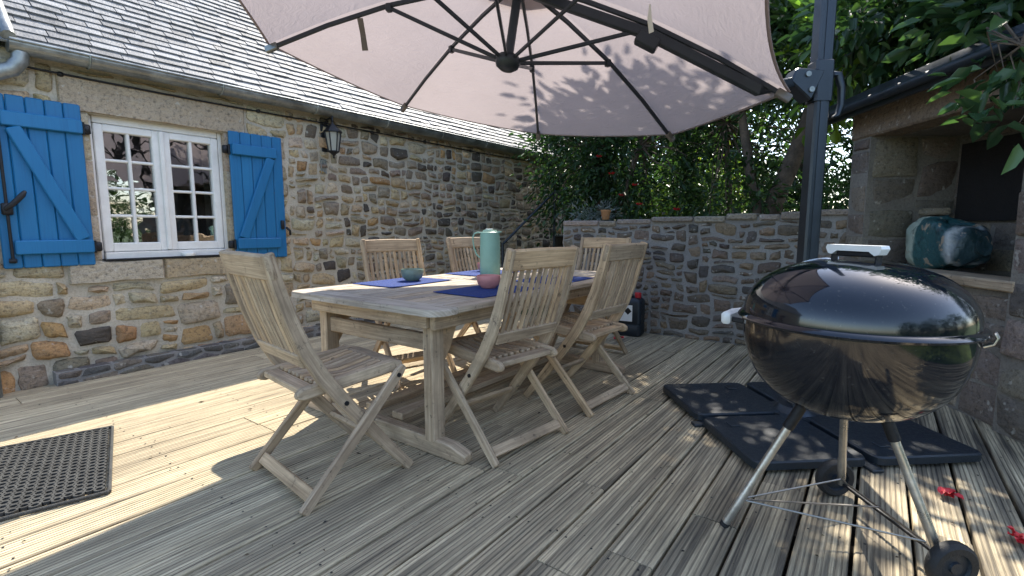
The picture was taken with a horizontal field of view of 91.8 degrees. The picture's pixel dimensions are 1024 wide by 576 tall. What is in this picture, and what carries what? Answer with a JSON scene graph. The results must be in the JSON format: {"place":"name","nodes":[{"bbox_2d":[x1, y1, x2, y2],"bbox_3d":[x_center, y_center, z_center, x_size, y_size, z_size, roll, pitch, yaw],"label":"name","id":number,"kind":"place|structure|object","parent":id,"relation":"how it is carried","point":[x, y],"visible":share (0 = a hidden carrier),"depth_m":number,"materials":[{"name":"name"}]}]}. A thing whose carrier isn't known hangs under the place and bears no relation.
{"place":"outdoors","nodes":[
{"label":"outdoors","id":0,"kind":"place"},
{"bbox_2d":[181,252,195,255],"bbox_3d":[-2.452,-0.257,3.758,0.096,0.024,0.096,5,9,36],"label":"dish","id":1,"kind":"object","parent":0,"point":[188,254],"visible":1,"depth_m":3.72,"materials":[{"name":"white ceramic"}]},
{"bbox_2d":[0,0,610,397],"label":"stone house","id":2,"kind":"structure","parent":0,"point":[116,201],"depth_m":3.85,"materials":[{"name":"stone"}]},
{"bbox_2d":[88,115,227,260],"bbox_3d":[-2.542,-0.705,3.636,0.136,0.967,0.887,5,9,36],"label":"window","id":3,"kind":"structure","parent":2,"relation":"in","point":[167,246],"depth_m":3.61,"materials":[{"name":"white paint"}]},
{"bbox_2d":[27,66,553,165],"bbox_3d":[-0.966,-1.637,5.577,0.038,0.032,6.650,5,9,36],"label":"gutter","id":4,"kind":"object","parent":2,"relation":"attached to","point":[60,74],"depth_m":3.87,"materials":[{"name":"black metal"}]},
{"bbox_2d":[320,159,326,173],"bbox_3d":[-1.745,-1.123,4.592,0.014,0.130,0.060,5,9,36],"label":"vent grille","id":5,"kind":"object","parent":2,"relation":"attached to","point":[322,160],"visible":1,"depth_m":4.59,"materials":[{"name":"metal"}]},
{"bbox_2d":[320,116,341,157],"bbox_3d":[-1.649,-1.377,4.527,0.218,0.390,0.142,5,9,36],"label":"wall lantern","id":6,"kind":"object","parent":2,"relation":"attached to","point":[331,133],"depth_m":4.49,"materials":[{"name":"black metal"}]},
{"bbox_2d":[0,314,1023,575],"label":"deck","id":7,"kind":"structure","parent":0,"point":[210,502],"depth_m":1.88,"materials":[{"name":"wood"}]},
{"bbox_2d":[0,425,113,521],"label":"door mat","id":8,"kind":"object","parent":7,"relation":"on","point":[53,471],"depth_m":2.01,"materials":[{"name":"rubber"}]},
{"bbox_2d":[219,248,412,515],"bbox_3d":[-0.766,0.305,1.979,0.501,0.926,0.570,7,10,43],"label":"folding chair","id":9,"kind":"object","parent":7,"relation":"on","point":[303,371],"visible":1,"depth_m":1.85,"materials":[{"name":"brown wood"}]},
{"bbox_2d":[360,238,456,388],"bbox_3d":[-0.702,0.135,3.366,0.501,0.926,0.570,-5,9,-37],"label":"folding chair","id":10,"kind":"object","parent":7,"relation":"on","point":[379,246],"visible":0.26,"depth_m":3.45,"materials":[{"name":"brown wood"}]},
{"bbox_2d":[291,268,625,464],"bbox_3d":[-0.145,0.289,3.096,1.170,0.672,2.000,5,9,36],"label":"garden table","id":11,"kind":"object","parent":7,"relation":"on","point":[437,318],"visible":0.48,"depth_m":2.33,"materials":[{"name":"grey wood"}]},
{"bbox_2d":[352,277,450,287],"bbox_3d":[-0.650,-0.038,2.980,0.340,0.003,0.480,5,8,34],"label":"placemat","id":12,"kind":"object","parent":11,"relation":"on","point":[396,282],"visible":0.86,"depth_m":2.92,"materials":[{"name":"blue fabric"}]},
{"bbox_2d":[401,268,423,280],"bbox_3d":[-0.606,-0.081,3.017,0.136,0.071,0.136,5,9,36],"label":"bowl","id":13,"kind":"object","parent":12,"relation":"on","point":[411,274],"visible":1,"depth_m":2.97,"materials":[{"name":"teal ceramic"}]},
{"bbox_2d":[444,270,519,275],"bbox_3d":[-0.205,-0.112,3.579,0.340,0.003,0.460,5,9,35],"label":"placemat","id":14,"kind":"object","parent":11,"relation":"on","point":[473,273],"visible":0.32,"depth_m":3.48,"materials":[{"name":"blue fabric"}]},
{"bbox_2d":[472,229,501,274],"bbox_3d":[-0.162,-0.249,3.394,0.174,0.314,0.140,6,9,40],"label":"thermos jug","id":15,"kind":"object","parent":14,"relation":"on","point":[489,256],"visible":0.88,"depth_m":3.33,"materials":[{"name":"green plastic"}]},
{"bbox_2d":[433,285,539,297],"bbox_3d":[-0.124,0.010,2.583,0.340,0.003,0.460,6,9,38],"label":"placemat","id":16,"kind":"object","parent":11,"relation":"on","point":[476,291],"visible":0.64,"depth_m":2.51,"materials":[{"name":"blue fabric"}]},
{"bbox_2d":[477,274,500,288],"bbox_3d":[-0.125,-0.034,2.654,0.129,0.068,0.129,5,9,36],"label":"bowl","id":17,"kind":"object","parent":16,"relation":"on","point":[488,281],"visible":0.98,"depth_m":2.61,"materials":[{"name":"pink ceramic"}]},
{"bbox_2d":[516,275,593,283],"bbox_3d":[0.267,-0.054,3.111,0.340,0.003,0.460,5,8,33],"label":"placemat","id":18,"kind":"object","parent":11,"relation":"on","point":[576,279],"visible":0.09,"depth_m":3.10,"materials":[{"name":"blue fabric"}]},
{"bbox_2d":[446,237,518,336],"bbox_3d":[-0.197,0.049,4.064,0.501,0.926,0.570,-7,10,-43],"label":"folding chair","id":19,"kind":"object","parent":7,"relation":"on","point":[460,243],"visible":0.14,"depth_m":4.11,"materials":[{"name":"brown wood"}]},
{"bbox_2d":[9,344,1008,575],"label":"leaf litter","id":20,"kind":"object","parent":7,"relation":"on","point":[489,463],"visible":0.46,"depth_m":1.95,"materials":[{"name":"brown plant"}]},
{"bbox_2d":[444,245,578,467],"bbox_3d":[-0.040,0.263,2.326,0.570,0.926,0.501,7,10,44],"label":"folding chair","id":21,"kind":"object","parent":7,"relation":"on","point":[488,347],"visible":0.96,"depth_m":2.19,"materials":[{"name":"brown wood"}]},
{"bbox_2d":[238,0,883,472],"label":"cantilever parasol","id":22,"kind":"object","parent":7,"relation":"on","point":[616,68],"visible":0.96,"depth_m":2.63,"materials":[{"name":"beige fabric"}]},
{"bbox_2d":[524,241,647,417],"bbox_3d":[0.425,0.195,2.877,0.570,0.926,0.501,6,9,40],"label":"folding chair","id":23,"kind":"object","parent":7,"relation":"on","point":[612,296],"visible":0.92,"depth_m":2.74,"materials":[{"name":"brown wood"}]},
{"bbox_2d":[549,237,630,354],"bbox_3d":[0.602,0.071,3.889,0.501,0.926,0.570,6,9,38],"label":"folding chair","id":24,"kind":"object","parent":7,"relation":"on","point":[598,243],"visible":0.19,"depth_m":4.05,"materials":[{"name":"brown wood"}]},
{"bbox_2d":[618,292,644,336],"bbox_3d":[1.091,0.235,4.648,0.270,0.401,0.193,4,8,28],"label":"jerrycan","id":25,"kind":"object","parent":7,"relation":"on","point":[632,318],"visible":0.65,"depth_m":4.55,"materials":[{"name":"black plastic"}]},
{"bbox_2d":[663,382,779,420],"bbox_3d":[1.171,0.626,2.794,0.490,0.042,0.490,-1,7,-5],"label":"ballast slab","id":26,"kind":"object","parent":7,"relation":"on","point":[699,401],"depth_m":2.74,"materials":[{"name":"black plastic"}]},
{"bbox_2d":[563,208,950,345],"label":"garden wall","id":27,"kind":"structure","parent":7,"relation":"on","point":[698,276],"depth_m":4.36,"materials":[{"name":"stone"}]},
{"bbox_2d":[600,210,610,219],"bbox_3d":[0.959,-0.749,5.077,0.110,0.100,0.108,5,9,36],"label":"flower pot","id":28,"kind":"object","parent":27,"relation":"on","point":[604,213],"visible":1,"depth_m":5.04,"materials":[{"name":"ceramic"}]},
{"bbox_2d":[747,382,783,401],"bbox_3d":[1.696,0.621,2.836,0.490,0.042,0.490,-1,7,-5],"label":"ballast slab","id":29,"kind":"object","parent":7,"relation":"on","point":[764,390],"depth_m":2.91,"materials":[{"name":"black plastic"}]},
{"bbox_2d":[703,415,864,470],"bbox_3d":[1.214,0.690,2.273,0.490,0.042,0.490,-1,7,-5],"label":"ballast slab","id":30,"kind":"object","parent":7,"relation":"on","point":[748,440],"depth_m":2.21,"materials":[{"name":"black plastic"}]},
{"bbox_2d":[720,244,999,575],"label":"kettle barbecue","id":31,"kind":"object","parent":7,"relation":"on","point":[886,345],"visible":1,"depth_m":1.27,"materials":[{"name":"black metal"}]},
{"bbox_2d":[807,414,981,465],"bbox_3d":[1.738,0.685,2.316,0.490,0.042,0.490,-1,7,-5],"label":"ballast slab","id":32,"kind":"object","parent":7,"relation":"on","point":[869,442],"depth_m":2.19,"materials":[{"name":"black plastic"}]},
{"bbox_2d":[828,23,1023,443],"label":"stone fireplace","id":33,"kind":"object","parent":7,"relation":"on","point":[910,157],"visible":0.45,"depth_m":3.08,"materials":[{"name":"stone"}]},
{"bbox_2d":[905,215,992,270],"bbox_3d":[2.705,-0.267,3.072,0.267,0.368,0.549,1,7,4],"label":"charcoal sack","id":34,"kind":"object","parent":33,"relation":"on","point":[947,242],"visible":0.92,"depth_m":2.98,"materials":[{"name":"teal plastic"}]},
{"bbox_2d":[937,487,963,499],"bbox_3d":[1.622,0.758,1.833,0.053,0.029,0.075,-6,9,-38],"label":"fallen flower","id":35,"kind":"object","parent":7,"relation":"on","point":[947,491],"visible":1,"depth_m":1.84,"materials":[{"name":"red plant"}]},
{"bbox_2d":[1007,525,1023,543],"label":"fallen flower","id":36,"kind":"object","parent":7,"relation":"on","point":[1019,537],"visible":1,"depth_m":1.58,"materials":[{"name":"red plant"}]},
{"bbox_2d":[521,305,548,316],"bbox_3d":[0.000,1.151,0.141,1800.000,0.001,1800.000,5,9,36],"label":"ground","id":37,"kind":"structure","parent":0,"point":[537,312],"depth_m":6.79,"materials":[{"name":"green"}]},
{"bbox_2d":[501,190,555,267],"bbox_3d":[0.219,-0.449,6.442,0.740,1.642,0.037,-2,7,-14],"label":"handrail","id":38,"kind":"object","parent":37,"relation":"on","point":[524,222],"visible":0.49,"depth_m":6.38,"materials":[{"name":"metal"}]},
{"bbox_2d":[555,235,562,246],"bbox_3d":[6.183,-0.229,5.882,9.000,1.420,7.020,5,9,36],"label":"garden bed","id":39,"kind":"object","parent":37,"relation":"on","point":[558,241],"visible":0.02,"depth_m":5.74,"materials":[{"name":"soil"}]},
{"bbox_2d":[566,197,621,220],"bbox_3d":[0.879,-0.751,5.314,0.492,0.465,0.616,-4,8,-32],"label":"lavender plant","id":40,"kind":"object","parent":39,"relation":"on","point":[599,218],"visible":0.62,"depth_m":5.25,"materials":[{"name":"green plant"}]},
{"bbox_2d":[509,121,738,246],"bbox_3d":[1.123,-1.550,6.061,2.056,2.638,2.989,-3,8,-23],"label":"camellia bush","id":41,"kind":"object","parent":39,"relation":"on","point":[601,160],"visible":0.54,"depth_m":5.61,"materials":[{"name":"green plant"}]},
{"bbox_2d":[633,140,770,218],"bbox_3d":[2.717,-1.347,7.253,2.161,1.752,1.627,5,9,36],"label":"sunlit shrub","id":42,"kind":"object","parent":39,"relation":"on","point":[667,204],"visible":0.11,"depth_m":7.24,"materials":[{"name":"green plant"}]},
{"bbox_2d":[646,40,845,216],"bbox_3d":[2.399,-1.504,5.564,2.264,2.611,2.253,5,9,36],"label":"camellia bush","id":43,"kind":"object","parent":39,"relation":"on","point":[726,206],"visible":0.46,"depth_m":5.28,"materials":[{"name":"green plant"}]},
{"bbox_2d":[774,0,872,145],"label":"young tree","id":44,"kind":"object","parent":39,"relation":"on","point":[835,137],"visible":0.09,"depth_m":3.98,"materials":[{"name":"green plant"}]},
{"bbox_2d":[724,0,938,213],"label":"garden tree","id":45,"kind":"object","parent":39,"relation":"on","point":[782,13],"visible":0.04,"depth_m":4.72,"materials":[{"name":"green plant"}]},
{"bbox_2d":[822,154,851,208],"bbox_3d":[2.772,-0.712,4.078,0.599,0.758,0.606,-2,7,-12],"label":"clipped bush","id":46,"kind":"object","parent":39,"relation":"on","point":[837,182],"visible":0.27,"depth_m":4.05,"materials":[{"name":"green plant"}]},
{"bbox_2d":[776,0,1023,174],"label":"overhanging tree","id":47,"kind":"object","parent":39,"relation":"on","point":[927,31],"visible":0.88,"depth_m":2.54,"materials":[{"name":"green plant"}]},
{"bbox_2d":[576,116,762,218],"bbox_3d":[2.606,-2.755,9.753,4.104,5.587,4.315,5,9,36],"label":"background tree","id":48,"kind":"object","parent":37,"relation":"on","point":[659,161],"visible":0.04,"depth_m":8.77,"materials":[{"name":"green plant"}]},
{"bbox_2d":[678,42,868,214],"bbox_3d":[5.258,-2.929,8.998,4.686,6.041,4.751,-2,7,-16],"label":"background tree","id":49,"kind":"object","parent":37,"relation":"on","point":[844,142],"visible":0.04,"depth_m":8.49,"materials":[{"name":"green plant"}]},
{"bbox_2d":[618,68,852,211],"label":"sky","id":50,"kind":"structure","parent":0,"point":[840,150],"materials":[{"name":"white"}]}
]}

